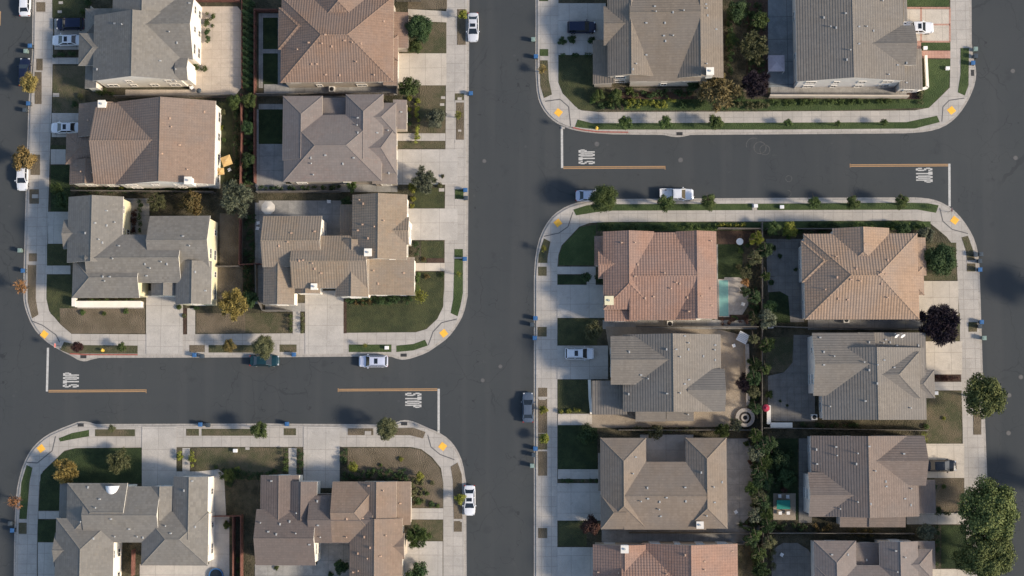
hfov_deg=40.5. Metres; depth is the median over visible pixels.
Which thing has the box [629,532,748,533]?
wooden fence
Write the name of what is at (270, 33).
lawn
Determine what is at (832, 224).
hedge
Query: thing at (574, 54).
hedge
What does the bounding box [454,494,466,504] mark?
tree
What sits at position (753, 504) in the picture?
hedge
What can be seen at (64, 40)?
parked car
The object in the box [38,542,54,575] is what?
driveway
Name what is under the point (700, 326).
wooden fence
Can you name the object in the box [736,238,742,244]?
garden table
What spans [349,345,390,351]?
kerb grass strip
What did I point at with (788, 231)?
tree
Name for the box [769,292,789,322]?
lawn
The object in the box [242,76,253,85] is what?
conifer
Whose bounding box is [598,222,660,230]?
hedge
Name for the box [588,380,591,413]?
garden wall
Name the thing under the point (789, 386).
patio
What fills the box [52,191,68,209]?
tree
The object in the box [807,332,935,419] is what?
house
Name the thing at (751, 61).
hedge
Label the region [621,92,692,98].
planting bed
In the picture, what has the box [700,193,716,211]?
tree
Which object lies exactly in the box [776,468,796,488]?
tree
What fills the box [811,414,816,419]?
air conditioner
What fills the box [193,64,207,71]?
hedge
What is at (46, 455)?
ramp groove
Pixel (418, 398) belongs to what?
stop lettering
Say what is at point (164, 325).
driveway
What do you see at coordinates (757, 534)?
tree
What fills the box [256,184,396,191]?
patio
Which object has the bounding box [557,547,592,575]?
driveway
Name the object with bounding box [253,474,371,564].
house
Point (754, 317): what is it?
tree
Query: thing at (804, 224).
lawn
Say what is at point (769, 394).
shrub
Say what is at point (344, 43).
house
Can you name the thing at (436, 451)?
ramp groove
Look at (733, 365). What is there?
patio
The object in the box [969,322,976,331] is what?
kerb grass strip
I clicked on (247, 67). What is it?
conifer
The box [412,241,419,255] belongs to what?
hedge
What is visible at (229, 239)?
patio
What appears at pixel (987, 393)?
tree
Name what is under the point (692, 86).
tree
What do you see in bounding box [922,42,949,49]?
lawn
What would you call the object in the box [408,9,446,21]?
garden path
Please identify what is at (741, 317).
planting bed
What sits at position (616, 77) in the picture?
window
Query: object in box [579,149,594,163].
stop lettering
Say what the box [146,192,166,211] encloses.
tree
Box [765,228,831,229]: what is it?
wooden fence
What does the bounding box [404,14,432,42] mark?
tree
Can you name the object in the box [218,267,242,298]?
patio
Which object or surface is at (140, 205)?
hedge
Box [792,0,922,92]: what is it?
house
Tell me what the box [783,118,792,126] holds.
tree
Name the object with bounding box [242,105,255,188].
hedge
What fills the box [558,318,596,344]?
lawn
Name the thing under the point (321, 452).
driveway
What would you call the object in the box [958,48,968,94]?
kerb grass strip
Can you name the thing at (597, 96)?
tree
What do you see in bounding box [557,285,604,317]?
driveway
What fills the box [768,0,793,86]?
patio
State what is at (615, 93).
tree
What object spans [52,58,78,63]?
garden path
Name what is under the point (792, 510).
patio
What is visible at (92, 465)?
lawn
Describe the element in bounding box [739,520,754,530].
hedge
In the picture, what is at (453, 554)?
pavement
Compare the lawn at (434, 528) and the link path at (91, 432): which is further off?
the link path at (91, 432)
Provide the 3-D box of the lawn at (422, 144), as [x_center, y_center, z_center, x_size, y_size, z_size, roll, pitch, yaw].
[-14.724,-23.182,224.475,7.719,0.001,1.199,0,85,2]
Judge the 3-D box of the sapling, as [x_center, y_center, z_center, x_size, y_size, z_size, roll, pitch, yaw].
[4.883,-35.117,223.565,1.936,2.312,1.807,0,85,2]
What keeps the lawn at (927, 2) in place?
on the yard ground at (738, 64)
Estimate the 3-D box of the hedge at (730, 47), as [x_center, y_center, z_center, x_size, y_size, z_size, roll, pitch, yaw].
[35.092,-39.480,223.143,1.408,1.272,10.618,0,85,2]
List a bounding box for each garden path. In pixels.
[38,511,58,518]
[46,266,69,273]
[51,149,65,163]
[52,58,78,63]
[182,448,189,470]
[187,308,194,333]
[289,448,296,474]
[293,311,299,333]
[397,133,444,140]
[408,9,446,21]
[411,508,442,518]
[415,263,444,270]
[557,267,595,273]
[558,414,588,424]
[558,415,591,423]
[558,469,597,478]
[587,274,595,284]
[907,513,963,523]
[922,51,949,57]
[935,382,961,389]
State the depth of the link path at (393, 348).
221.79 m
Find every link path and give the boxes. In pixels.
[89,429,94,436]
[205,345,208,352]
[391,345,395,352]
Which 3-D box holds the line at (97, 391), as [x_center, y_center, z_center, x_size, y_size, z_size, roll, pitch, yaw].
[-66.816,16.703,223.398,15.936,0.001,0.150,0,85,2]
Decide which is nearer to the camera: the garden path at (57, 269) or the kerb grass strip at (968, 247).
the kerb grass strip at (968, 247)
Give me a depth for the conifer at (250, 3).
226.72 m
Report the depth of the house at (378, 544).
213.26 m
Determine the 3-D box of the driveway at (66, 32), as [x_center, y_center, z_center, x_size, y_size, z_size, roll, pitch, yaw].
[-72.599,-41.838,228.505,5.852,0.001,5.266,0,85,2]
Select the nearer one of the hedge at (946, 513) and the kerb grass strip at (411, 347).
the hedge at (946, 513)
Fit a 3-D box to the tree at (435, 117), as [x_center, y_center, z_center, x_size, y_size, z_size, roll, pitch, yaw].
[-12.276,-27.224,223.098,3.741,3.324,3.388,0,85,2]
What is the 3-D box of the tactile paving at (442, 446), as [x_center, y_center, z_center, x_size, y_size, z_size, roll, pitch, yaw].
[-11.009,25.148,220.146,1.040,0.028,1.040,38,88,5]
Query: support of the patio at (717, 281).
on the yard ground at (746, 562)
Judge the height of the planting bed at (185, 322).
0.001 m
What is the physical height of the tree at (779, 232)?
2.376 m
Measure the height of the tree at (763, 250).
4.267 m
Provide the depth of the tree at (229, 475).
219.47 m
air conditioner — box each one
[329,86,334,92]
[667,321,672,326]
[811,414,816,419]
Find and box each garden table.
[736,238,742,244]
[736,331,749,343]
[776,500,789,508]
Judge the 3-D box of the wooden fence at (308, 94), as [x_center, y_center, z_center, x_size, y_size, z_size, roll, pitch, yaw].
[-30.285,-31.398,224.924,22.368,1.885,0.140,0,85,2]
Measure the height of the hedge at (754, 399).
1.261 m
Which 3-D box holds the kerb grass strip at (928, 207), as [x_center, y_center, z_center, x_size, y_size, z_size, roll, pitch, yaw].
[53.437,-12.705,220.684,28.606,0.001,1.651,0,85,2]
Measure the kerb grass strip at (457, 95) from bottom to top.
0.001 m
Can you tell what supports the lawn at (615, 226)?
on the yard ground at (746, 562)
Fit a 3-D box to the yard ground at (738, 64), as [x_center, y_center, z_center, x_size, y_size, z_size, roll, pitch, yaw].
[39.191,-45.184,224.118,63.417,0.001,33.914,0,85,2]
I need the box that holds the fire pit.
[735,408,754,426]
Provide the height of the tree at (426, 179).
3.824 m
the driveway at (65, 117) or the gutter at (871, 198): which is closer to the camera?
the gutter at (871, 198)
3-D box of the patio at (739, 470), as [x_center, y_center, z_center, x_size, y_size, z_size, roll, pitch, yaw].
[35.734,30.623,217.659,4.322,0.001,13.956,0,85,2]
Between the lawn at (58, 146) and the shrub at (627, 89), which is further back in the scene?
the lawn at (58, 146)
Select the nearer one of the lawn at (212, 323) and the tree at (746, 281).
the tree at (746, 281)
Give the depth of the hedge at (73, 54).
227.61 m
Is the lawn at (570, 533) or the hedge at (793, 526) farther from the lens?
the lawn at (570, 533)
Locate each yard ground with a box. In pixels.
[37,447,442,575]
[46,0,445,333]
[557,220,962,575]
[558,0,949,111]
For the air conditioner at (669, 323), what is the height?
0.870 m
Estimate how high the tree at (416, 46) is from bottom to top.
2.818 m
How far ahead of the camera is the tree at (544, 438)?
217.58 m
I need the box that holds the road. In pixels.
[0,0,1023,575]
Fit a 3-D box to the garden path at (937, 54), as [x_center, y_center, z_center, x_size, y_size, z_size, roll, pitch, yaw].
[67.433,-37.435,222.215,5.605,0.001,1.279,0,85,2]
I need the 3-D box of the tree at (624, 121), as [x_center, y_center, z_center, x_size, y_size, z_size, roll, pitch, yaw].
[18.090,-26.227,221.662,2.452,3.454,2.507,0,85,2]
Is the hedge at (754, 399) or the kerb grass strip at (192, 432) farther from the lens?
the kerb grass strip at (192, 432)
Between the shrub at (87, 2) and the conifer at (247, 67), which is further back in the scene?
the shrub at (87, 2)
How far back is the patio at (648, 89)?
223.62 m
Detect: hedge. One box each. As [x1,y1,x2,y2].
[52,50,76,57]
[75,187,208,194]
[89,298,134,300]
[95,88,113,95]
[130,209,136,232]
[137,199,143,232]
[176,451,182,460]
[187,450,195,466]
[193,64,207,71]
[203,12,215,27]
[204,27,210,42]
[219,468,277,480]
[231,107,240,179]
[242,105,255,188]
[243,213,256,291]
[258,185,340,190]
[282,449,288,471]
[288,314,292,331]
[296,449,303,473]
[300,313,304,333]
[339,449,347,463]
[341,468,408,480]
[345,295,412,306]
[353,299,371,305]
[411,477,426,505]
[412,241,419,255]
[414,98,420,143]
[415,272,420,292]
[558,408,580,413]
[559,53,592,56]
[560,478,597,482]
[597,101,620,109]
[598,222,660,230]
[608,89,639,107]
[626,98,675,108]
[632,425,687,432]
[640,88,692,98]
[663,223,716,230]
[678,100,702,108]
[717,222,745,227]
[720,317,759,325]
[726,16,733,74]
[727,101,768,110]
[730,90,744,101]
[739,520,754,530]
[743,2,766,31]
[747,54,765,72]
[748,369,759,410]
[749,287,759,315]
[749,431,759,572]
[769,534,776,569]
[770,98,904,106]
[772,522,807,531]
[777,230,826,235]
[800,421,858,427]
[808,221,852,227]
[812,523,832,531]
[849,527,873,537]
[854,220,925,229]
[916,90,924,104]
[935,375,958,381]
[935,525,939,565]
[936,511,950,515]
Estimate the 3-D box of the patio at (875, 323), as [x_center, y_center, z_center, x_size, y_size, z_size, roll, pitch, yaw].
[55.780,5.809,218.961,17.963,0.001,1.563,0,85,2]
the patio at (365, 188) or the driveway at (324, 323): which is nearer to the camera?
the driveway at (324, 323)
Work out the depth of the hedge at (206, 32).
226.83 m
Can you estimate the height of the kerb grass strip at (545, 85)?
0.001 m
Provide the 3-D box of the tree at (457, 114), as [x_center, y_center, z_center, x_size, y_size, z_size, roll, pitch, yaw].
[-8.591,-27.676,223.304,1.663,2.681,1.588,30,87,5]
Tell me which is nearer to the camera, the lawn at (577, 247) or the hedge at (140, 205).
the lawn at (577, 247)
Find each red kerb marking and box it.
[70,353,137,354]
[573,127,627,132]
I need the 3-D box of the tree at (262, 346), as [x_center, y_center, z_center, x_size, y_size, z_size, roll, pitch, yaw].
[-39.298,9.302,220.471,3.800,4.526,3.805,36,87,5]
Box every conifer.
[242,0,255,6]
[242,3,254,13]
[242,9,256,19]
[242,16,255,26]
[242,23,255,32]
[242,29,255,39]
[242,36,253,46]
[242,42,256,52]
[242,49,253,59]
[242,56,255,66]
[242,62,256,72]
[242,69,255,79]
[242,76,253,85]
[242,82,255,92]
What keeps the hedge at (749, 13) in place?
on the planting bed at (764, 6)
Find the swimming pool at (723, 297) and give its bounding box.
[718,279,728,316]
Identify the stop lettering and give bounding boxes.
[63,373,78,386]
[405,393,420,407]
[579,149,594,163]
[916,168,932,182]
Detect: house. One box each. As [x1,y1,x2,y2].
[52,476,214,575]
[61,195,217,305]
[65,97,221,188]
[78,0,201,90]
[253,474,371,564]
[260,193,415,305]
[278,0,408,88]
[282,94,407,185]
[330,481,411,575]
[592,333,725,421]
[593,0,723,86]
[593,541,737,575]
[594,230,716,321]
[598,437,727,529]
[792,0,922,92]
[798,227,926,319]
[803,436,935,526]
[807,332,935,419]
[810,539,935,575]
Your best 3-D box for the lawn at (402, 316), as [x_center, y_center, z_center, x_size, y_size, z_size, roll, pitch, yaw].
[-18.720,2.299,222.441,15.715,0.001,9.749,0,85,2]
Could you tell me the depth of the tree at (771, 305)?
217.12 m
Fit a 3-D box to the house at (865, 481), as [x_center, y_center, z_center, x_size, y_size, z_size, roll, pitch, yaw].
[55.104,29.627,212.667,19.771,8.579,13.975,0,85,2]
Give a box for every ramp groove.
[27,436,55,462]
[32,321,59,342]
[427,435,453,459]
[428,319,456,344]
[544,212,572,236]
[545,99,570,123]
[939,208,967,233]
[941,98,963,121]
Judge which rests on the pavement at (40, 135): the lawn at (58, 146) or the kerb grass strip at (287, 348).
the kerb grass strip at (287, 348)
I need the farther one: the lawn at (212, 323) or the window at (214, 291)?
the lawn at (212, 323)
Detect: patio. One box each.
[77,302,143,307]
[124,198,148,234]
[125,6,240,94]
[140,564,208,575]
[177,469,225,515]
[209,517,228,575]
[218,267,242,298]
[220,213,242,266]
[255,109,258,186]
[255,203,264,303]
[255,564,348,575]
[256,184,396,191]
[259,13,278,17]
[259,18,262,87]
[259,104,282,108]
[259,144,285,183]
[259,201,341,216]
[263,49,277,52]
[264,84,396,94]
[265,303,304,310]
[278,50,282,83]
[317,543,348,563]
[322,217,339,235]
[323,96,345,97]
[589,326,746,427]
[602,525,759,542]
[603,320,756,328]
[611,88,746,91]
[640,435,692,461]
[715,244,717,319]
[726,438,752,526]
[766,239,803,321]
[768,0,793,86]
[768,335,814,420]
[771,87,906,94]
[772,543,810,575]
[773,493,795,519]
[799,438,811,522]
[808,320,922,329]
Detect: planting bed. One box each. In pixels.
[183,308,186,333]
[343,299,346,332]
[427,258,443,262]
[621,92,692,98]
[717,230,759,243]
[718,315,760,325]
[747,0,767,95]
[907,92,922,98]
[934,374,960,381]
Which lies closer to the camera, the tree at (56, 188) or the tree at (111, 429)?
the tree at (111, 429)
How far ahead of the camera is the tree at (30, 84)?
223.84 m
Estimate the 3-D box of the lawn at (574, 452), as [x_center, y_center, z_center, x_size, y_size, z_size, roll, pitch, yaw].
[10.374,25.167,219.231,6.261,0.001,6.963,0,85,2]
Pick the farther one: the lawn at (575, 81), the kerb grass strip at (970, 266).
the lawn at (575, 81)
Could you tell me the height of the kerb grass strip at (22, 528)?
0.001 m
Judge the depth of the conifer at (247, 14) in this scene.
226.45 m
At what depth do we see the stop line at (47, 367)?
224.06 m
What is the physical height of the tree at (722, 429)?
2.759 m
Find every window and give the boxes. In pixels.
[107,84,119,86]
[117,548,120,556]
[193,43,195,54]
[197,47,200,58]
[209,248,211,258]
[210,542,213,553]
[213,289,215,299]
[218,111,220,122]
[356,84,367,86]
[615,76,625,78]
[615,80,624,82]
[802,85,813,87]
[803,487,805,498]
[805,81,816,83]
[877,84,889,86]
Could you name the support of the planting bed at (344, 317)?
on the yard ground at (210, 203)
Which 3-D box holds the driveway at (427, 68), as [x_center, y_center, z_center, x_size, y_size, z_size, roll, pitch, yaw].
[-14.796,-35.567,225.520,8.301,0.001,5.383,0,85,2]
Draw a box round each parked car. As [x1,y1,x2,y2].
[15,166,28,190]
[17,58,31,86]
[19,0,31,16]
[51,121,77,133]
[52,33,78,46]
[56,16,84,30]
[250,355,279,366]
[359,354,387,367]
[462,485,475,515]
[466,13,479,41]
[521,392,534,421]
[565,346,593,360]
[567,19,595,33]
[576,189,595,201]
[928,459,956,472]
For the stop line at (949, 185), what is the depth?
220.48 m
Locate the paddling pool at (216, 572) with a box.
[209,568,223,575]
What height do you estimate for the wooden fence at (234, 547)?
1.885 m
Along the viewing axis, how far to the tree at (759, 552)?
213.51 m
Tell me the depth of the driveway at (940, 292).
218.87 m
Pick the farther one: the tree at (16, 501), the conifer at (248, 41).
the conifer at (248, 41)
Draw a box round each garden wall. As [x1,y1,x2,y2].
[72,298,77,306]
[75,301,142,306]
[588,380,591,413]
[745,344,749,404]
[766,405,770,423]
[769,94,908,98]
[770,423,792,427]
[917,55,928,91]
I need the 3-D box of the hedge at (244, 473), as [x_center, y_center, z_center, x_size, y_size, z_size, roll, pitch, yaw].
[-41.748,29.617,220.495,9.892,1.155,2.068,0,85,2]
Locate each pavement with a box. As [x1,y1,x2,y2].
[16,422,463,575]
[25,0,466,358]
[536,200,984,575]
[538,0,973,134]
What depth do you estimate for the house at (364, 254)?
217.41 m
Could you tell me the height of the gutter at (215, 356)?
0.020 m
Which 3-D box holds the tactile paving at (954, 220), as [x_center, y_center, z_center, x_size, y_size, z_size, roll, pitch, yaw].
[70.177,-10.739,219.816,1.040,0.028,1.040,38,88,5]
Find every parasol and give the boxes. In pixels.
[217,168,224,174]
[220,154,232,166]
[261,201,274,213]
[763,404,769,411]
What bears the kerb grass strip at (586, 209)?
on the pavement at (546, 377)
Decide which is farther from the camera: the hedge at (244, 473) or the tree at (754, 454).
the hedge at (244, 473)
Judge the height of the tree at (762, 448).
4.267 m
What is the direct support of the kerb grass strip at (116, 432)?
on the pavement at (453, 554)
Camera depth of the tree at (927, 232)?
217.85 m
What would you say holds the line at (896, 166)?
on the road
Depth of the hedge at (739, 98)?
221.97 m
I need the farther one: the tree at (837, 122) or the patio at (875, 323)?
the tree at (837, 122)
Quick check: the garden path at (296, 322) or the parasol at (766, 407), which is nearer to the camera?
the parasol at (766, 407)
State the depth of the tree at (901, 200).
217.03 m
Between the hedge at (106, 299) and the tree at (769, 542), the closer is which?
the tree at (769, 542)
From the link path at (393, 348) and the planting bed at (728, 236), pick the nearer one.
the planting bed at (728, 236)
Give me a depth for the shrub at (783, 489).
216.84 m
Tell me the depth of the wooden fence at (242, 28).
226.26 m
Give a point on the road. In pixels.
(522, 184)
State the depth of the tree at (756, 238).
217.76 m
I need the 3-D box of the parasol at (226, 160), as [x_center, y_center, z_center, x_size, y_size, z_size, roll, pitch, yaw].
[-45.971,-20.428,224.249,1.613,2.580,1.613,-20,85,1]
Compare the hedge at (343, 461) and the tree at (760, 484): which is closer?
the tree at (760, 484)
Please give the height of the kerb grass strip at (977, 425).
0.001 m
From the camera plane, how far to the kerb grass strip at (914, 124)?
222.35 m
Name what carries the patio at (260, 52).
on the yard ground at (210, 203)
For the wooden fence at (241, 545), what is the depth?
218.92 m
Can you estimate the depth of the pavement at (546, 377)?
220.26 m
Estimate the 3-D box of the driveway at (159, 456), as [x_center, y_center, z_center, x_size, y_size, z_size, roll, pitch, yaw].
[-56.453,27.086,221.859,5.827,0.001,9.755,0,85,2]
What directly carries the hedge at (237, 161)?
on the yard ground at (210, 203)
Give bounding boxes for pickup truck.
[659,187,692,200]
[904,20,932,34]
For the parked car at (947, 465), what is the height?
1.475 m
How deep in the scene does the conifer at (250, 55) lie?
225.88 m
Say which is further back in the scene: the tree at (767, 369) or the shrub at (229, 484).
the shrub at (229, 484)
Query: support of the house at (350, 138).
on the yard ground at (210, 203)
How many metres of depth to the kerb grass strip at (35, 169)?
226.84 m
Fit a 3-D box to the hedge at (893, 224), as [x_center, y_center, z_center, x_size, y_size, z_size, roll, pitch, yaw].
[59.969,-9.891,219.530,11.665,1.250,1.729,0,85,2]
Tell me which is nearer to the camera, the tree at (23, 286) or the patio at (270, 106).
the tree at (23, 286)
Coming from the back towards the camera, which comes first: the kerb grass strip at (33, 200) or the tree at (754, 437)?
the kerb grass strip at (33, 200)
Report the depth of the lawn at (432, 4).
226.43 m
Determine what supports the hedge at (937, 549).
on the yard ground at (746, 562)
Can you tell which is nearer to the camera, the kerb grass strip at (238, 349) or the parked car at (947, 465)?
the parked car at (947, 465)
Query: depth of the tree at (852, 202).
217.34 m
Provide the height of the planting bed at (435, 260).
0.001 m
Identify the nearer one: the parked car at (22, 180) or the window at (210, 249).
the window at (210, 249)
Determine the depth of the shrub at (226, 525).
219.97 m
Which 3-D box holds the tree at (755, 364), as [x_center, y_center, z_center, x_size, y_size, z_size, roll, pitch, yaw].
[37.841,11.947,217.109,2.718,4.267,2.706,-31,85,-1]
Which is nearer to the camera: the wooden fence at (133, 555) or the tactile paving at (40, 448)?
the wooden fence at (133, 555)
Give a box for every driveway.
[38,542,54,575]
[48,212,67,243]
[52,113,77,136]
[54,19,84,49]
[142,427,176,485]
[146,291,182,353]
[303,427,339,487]
[305,291,342,353]
[397,149,457,184]
[399,53,445,84]
[404,541,442,575]
[408,209,457,239]
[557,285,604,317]
[557,346,607,378]
[557,483,600,520]
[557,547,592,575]
[558,3,605,54]
[907,9,948,40]
[919,281,957,314]
[926,341,961,373]
[926,444,963,477]
[933,569,965,575]
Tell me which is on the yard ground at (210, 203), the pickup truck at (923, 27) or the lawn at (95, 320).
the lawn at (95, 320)
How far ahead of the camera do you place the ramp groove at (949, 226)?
219.77 m
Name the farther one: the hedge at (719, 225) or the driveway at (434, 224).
the driveway at (434, 224)
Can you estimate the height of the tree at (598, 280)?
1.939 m
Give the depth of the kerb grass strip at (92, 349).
223.80 m
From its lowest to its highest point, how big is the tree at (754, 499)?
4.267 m
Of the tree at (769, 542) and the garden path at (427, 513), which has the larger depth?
the garden path at (427, 513)
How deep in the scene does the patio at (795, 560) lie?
216.28 m
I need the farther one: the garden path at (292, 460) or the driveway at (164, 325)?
the driveway at (164, 325)
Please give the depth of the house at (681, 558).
210.63 m
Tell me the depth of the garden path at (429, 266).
222.65 m
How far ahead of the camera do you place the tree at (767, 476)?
214.41 m
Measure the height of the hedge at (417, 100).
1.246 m
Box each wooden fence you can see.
[70,190,214,192]
[113,94,231,98]
[131,549,135,575]
[196,0,240,2]
[212,515,239,516]
[232,516,235,575]
[238,263,261,265]
[239,93,243,184]
[239,215,241,263]
[240,514,243,575]
[241,0,243,88]
[254,9,278,12]
[254,10,256,183]
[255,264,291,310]
[256,93,394,95]
[256,190,340,192]
[394,0,420,1]
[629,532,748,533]
[636,325,758,327]
[717,227,761,229]
[760,222,763,562]
[762,427,927,430]
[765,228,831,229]
[768,326,918,328]
[769,532,913,533]
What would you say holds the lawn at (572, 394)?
on the yard ground at (746, 562)
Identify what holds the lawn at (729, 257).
on the yard ground at (746, 562)
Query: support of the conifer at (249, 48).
on the yard ground at (210, 203)
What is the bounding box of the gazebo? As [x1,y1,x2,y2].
[767,55,784,73]
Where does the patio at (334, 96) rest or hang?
on the yard ground at (210, 203)
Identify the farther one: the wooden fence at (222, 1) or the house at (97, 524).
the wooden fence at (222, 1)
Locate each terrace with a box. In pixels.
[724,277,733,314]
[734,277,747,314]
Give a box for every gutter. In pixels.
[14,420,466,575]
[23,0,468,360]
[534,197,986,575]
[535,0,975,136]
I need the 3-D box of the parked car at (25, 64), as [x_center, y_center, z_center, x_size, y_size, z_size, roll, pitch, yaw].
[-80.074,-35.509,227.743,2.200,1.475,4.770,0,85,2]
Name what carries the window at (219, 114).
in the house at (160, 142)
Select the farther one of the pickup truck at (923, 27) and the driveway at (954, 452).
the pickup truck at (923, 27)
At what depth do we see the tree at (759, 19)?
220.13 m
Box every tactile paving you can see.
[37,444,44,452]
[40,330,47,338]
[438,442,446,450]
[440,329,447,337]
[553,219,561,226]
[554,108,561,116]
[947,106,955,114]
[950,216,958,224]
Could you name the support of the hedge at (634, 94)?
on the lawn at (676, 104)
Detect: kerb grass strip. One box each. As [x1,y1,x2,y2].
[19,465,31,518]
[19,523,26,533]
[28,265,37,317]
[29,189,38,203]
[29,253,36,260]
[30,155,39,174]
[35,72,41,103]
[36,2,44,11]
[36,59,42,69]
[59,430,88,441]
[60,342,137,353]
[95,429,134,435]
[186,429,198,435]
[189,345,204,351]
[202,429,252,435]
[209,345,252,352]
[279,345,296,351]
[284,428,295,434]
[348,428,372,434]
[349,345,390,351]
[394,428,424,437]
[396,340,427,351]
[451,259,462,315]
[451,462,461,518]
[454,249,462,256]
[454,521,461,531]
[455,93,463,99]
[455,189,462,198]
[456,102,463,139]
[457,9,465,44]
[538,239,549,262]
[538,267,546,275]
[538,327,546,336]
[538,388,546,396]
[538,399,546,432]
[538,434,546,449]
[538,451,546,475]
[538,528,546,537]
[540,49,547,55]
[540,60,551,97]
[574,204,751,214]
[575,116,938,129]
[757,203,938,212]
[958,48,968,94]
[962,236,974,259]
[967,263,974,270]
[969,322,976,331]
[973,415,980,434]
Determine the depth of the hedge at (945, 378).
217.32 m
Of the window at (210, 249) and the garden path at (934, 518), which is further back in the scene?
the window at (210, 249)
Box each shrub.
[71,101,78,106]
[84,0,91,5]
[223,521,230,529]
[224,480,232,486]
[414,497,422,504]
[428,500,434,507]
[558,36,566,44]
[567,35,575,43]
[587,36,594,43]
[625,86,633,94]
[765,390,772,398]
[781,486,787,492]
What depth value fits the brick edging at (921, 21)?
222.77 m
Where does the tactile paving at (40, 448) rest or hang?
on the pavement at (453, 554)
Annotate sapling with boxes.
[537,64,547,73]
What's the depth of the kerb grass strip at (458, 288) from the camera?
222.22 m
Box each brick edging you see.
[907,7,949,8]
[917,41,948,41]
[920,8,921,40]
[949,8,950,41]
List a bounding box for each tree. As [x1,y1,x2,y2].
[5,493,22,509]
[11,145,37,171]
[13,280,28,292]
[19,72,40,92]
[50,182,63,194]
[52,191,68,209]
[52,458,78,484]
[70,341,83,351]
[105,446,131,474]
[107,424,115,432]
[117,341,126,351]
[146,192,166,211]
[178,190,202,215]
[217,287,251,321]
[220,179,253,218]
[221,338,236,352]
[223,467,236,481]
[226,94,240,109]
[241,92,256,107]
[241,120,252,134]
[241,153,254,167]
[242,290,258,308]
[249,421,267,438]
[251,335,274,360]
[334,559,348,575]
[340,195,351,203]
[345,182,356,192]
[347,461,357,471]
[376,417,397,441]
[398,76,421,95]
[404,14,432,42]
[404,561,428,575]
[405,523,431,547]
[407,38,422,53]
[408,183,416,192]
[411,165,437,194]
[413,289,427,304]
[415,471,423,481]
[424,108,446,127]
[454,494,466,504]
[455,111,461,119]
[458,10,467,18]
[538,406,548,414]
[538,433,548,443]
[577,422,598,444]
[579,514,600,534]
[580,272,591,282]
[584,319,603,341]
[588,184,618,212]
[592,89,604,100]
[594,274,602,283]
[609,88,621,102]
[618,115,632,129]
[646,424,662,440]
[657,194,675,212]
[658,115,672,128]
[687,82,699,91]
[697,72,743,112]
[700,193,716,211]
[708,114,724,129]
[714,423,729,437]
[725,32,739,46]
[726,0,747,25]
[729,418,741,431]
[735,29,768,64]
[736,372,751,393]
[737,284,753,298]
[740,69,770,98]
[740,266,752,279]
[740,278,749,285]
[742,534,759,548]
[744,480,759,496]
[745,332,759,345]
[746,357,762,371]
[746,369,761,385]
[747,250,761,264]
[747,289,763,304]
[747,386,760,397]
[747,445,764,462]
[747,507,763,524]
[748,312,760,325]
[748,401,763,414]
[748,427,763,444]
[748,528,764,541]
[749,229,764,245]
[750,11,769,27]
[751,466,763,479]
[751,488,767,505]
[751,547,767,563]
[752,476,770,490]
[752,561,771,575]
[754,440,771,456]
[755,458,769,475]
[756,494,772,510]
[757,242,773,257]
[757,507,773,524]
[758,337,776,352]
[758,362,771,375]
[759,308,776,329]
[759,453,773,469]
[760,267,773,283]
[760,472,775,486]
[760,519,776,533]
[761,535,777,551]
[763,300,777,311]
[763,436,778,450]
[767,221,780,235]
[771,448,789,469]
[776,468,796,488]
[777,225,784,235]
[782,221,797,236]
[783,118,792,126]
[807,196,820,209]
[834,120,840,125]
[846,195,859,209]
[880,119,888,125]
[894,192,910,209]
[894,223,910,232]
[915,523,937,540]
[916,226,934,243]
[916,303,960,347]
[923,242,957,276]
[952,530,1017,575]
[952,551,963,569]
[957,474,1020,540]
[962,371,1007,418]
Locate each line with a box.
[46,348,48,390]
[49,389,145,390]
[49,391,145,391]
[338,390,436,390]
[339,388,436,389]
[438,389,439,432]
[561,126,562,167]
[563,167,664,168]
[568,166,664,166]
[850,164,947,164]
[850,165,947,166]
[948,164,950,205]
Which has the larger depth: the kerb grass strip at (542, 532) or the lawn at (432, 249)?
the lawn at (432, 249)
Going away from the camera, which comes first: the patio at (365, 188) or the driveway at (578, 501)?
the driveway at (578, 501)
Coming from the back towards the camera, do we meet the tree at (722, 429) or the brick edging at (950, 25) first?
the brick edging at (950, 25)
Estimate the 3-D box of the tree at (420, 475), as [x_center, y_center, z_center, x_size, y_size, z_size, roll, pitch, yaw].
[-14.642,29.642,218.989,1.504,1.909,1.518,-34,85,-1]
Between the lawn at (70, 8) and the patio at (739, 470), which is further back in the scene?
the lawn at (70, 8)
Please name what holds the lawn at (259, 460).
on the yard ground at (242, 497)
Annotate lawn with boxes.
[38,520,55,541]
[39,448,141,509]
[46,275,72,320]
[47,244,67,265]
[51,145,65,148]
[51,165,69,211]
[52,0,87,17]
[53,66,84,112]
[60,308,144,332]
[196,313,244,332]
[196,448,282,479]
[216,101,232,183]
[245,313,287,332]
[259,109,282,143]
[263,18,277,48]
[263,53,277,83]
[347,272,443,332]
[348,448,442,507]
[398,141,444,147]
[408,0,446,8]
[409,22,445,52]
[411,520,442,540]
[413,188,443,207]
[420,85,444,132]
[421,241,443,261]
[558,55,619,110]
[558,275,585,283]
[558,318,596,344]
[558,380,588,412]
[558,425,596,468]
[558,521,586,545]
[559,225,595,264]
[597,222,767,230]
[624,99,767,109]
[718,244,741,277]
[766,337,793,371]
[768,59,949,109]
[768,221,930,229]
[768,438,797,519]
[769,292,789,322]
[907,0,948,5]
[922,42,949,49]
[925,243,955,279]
[926,391,961,443]
[934,478,963,511]
[941,525,965,567]
[943,313,959,340]
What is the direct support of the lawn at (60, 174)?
on the yard ground at (210, 203)

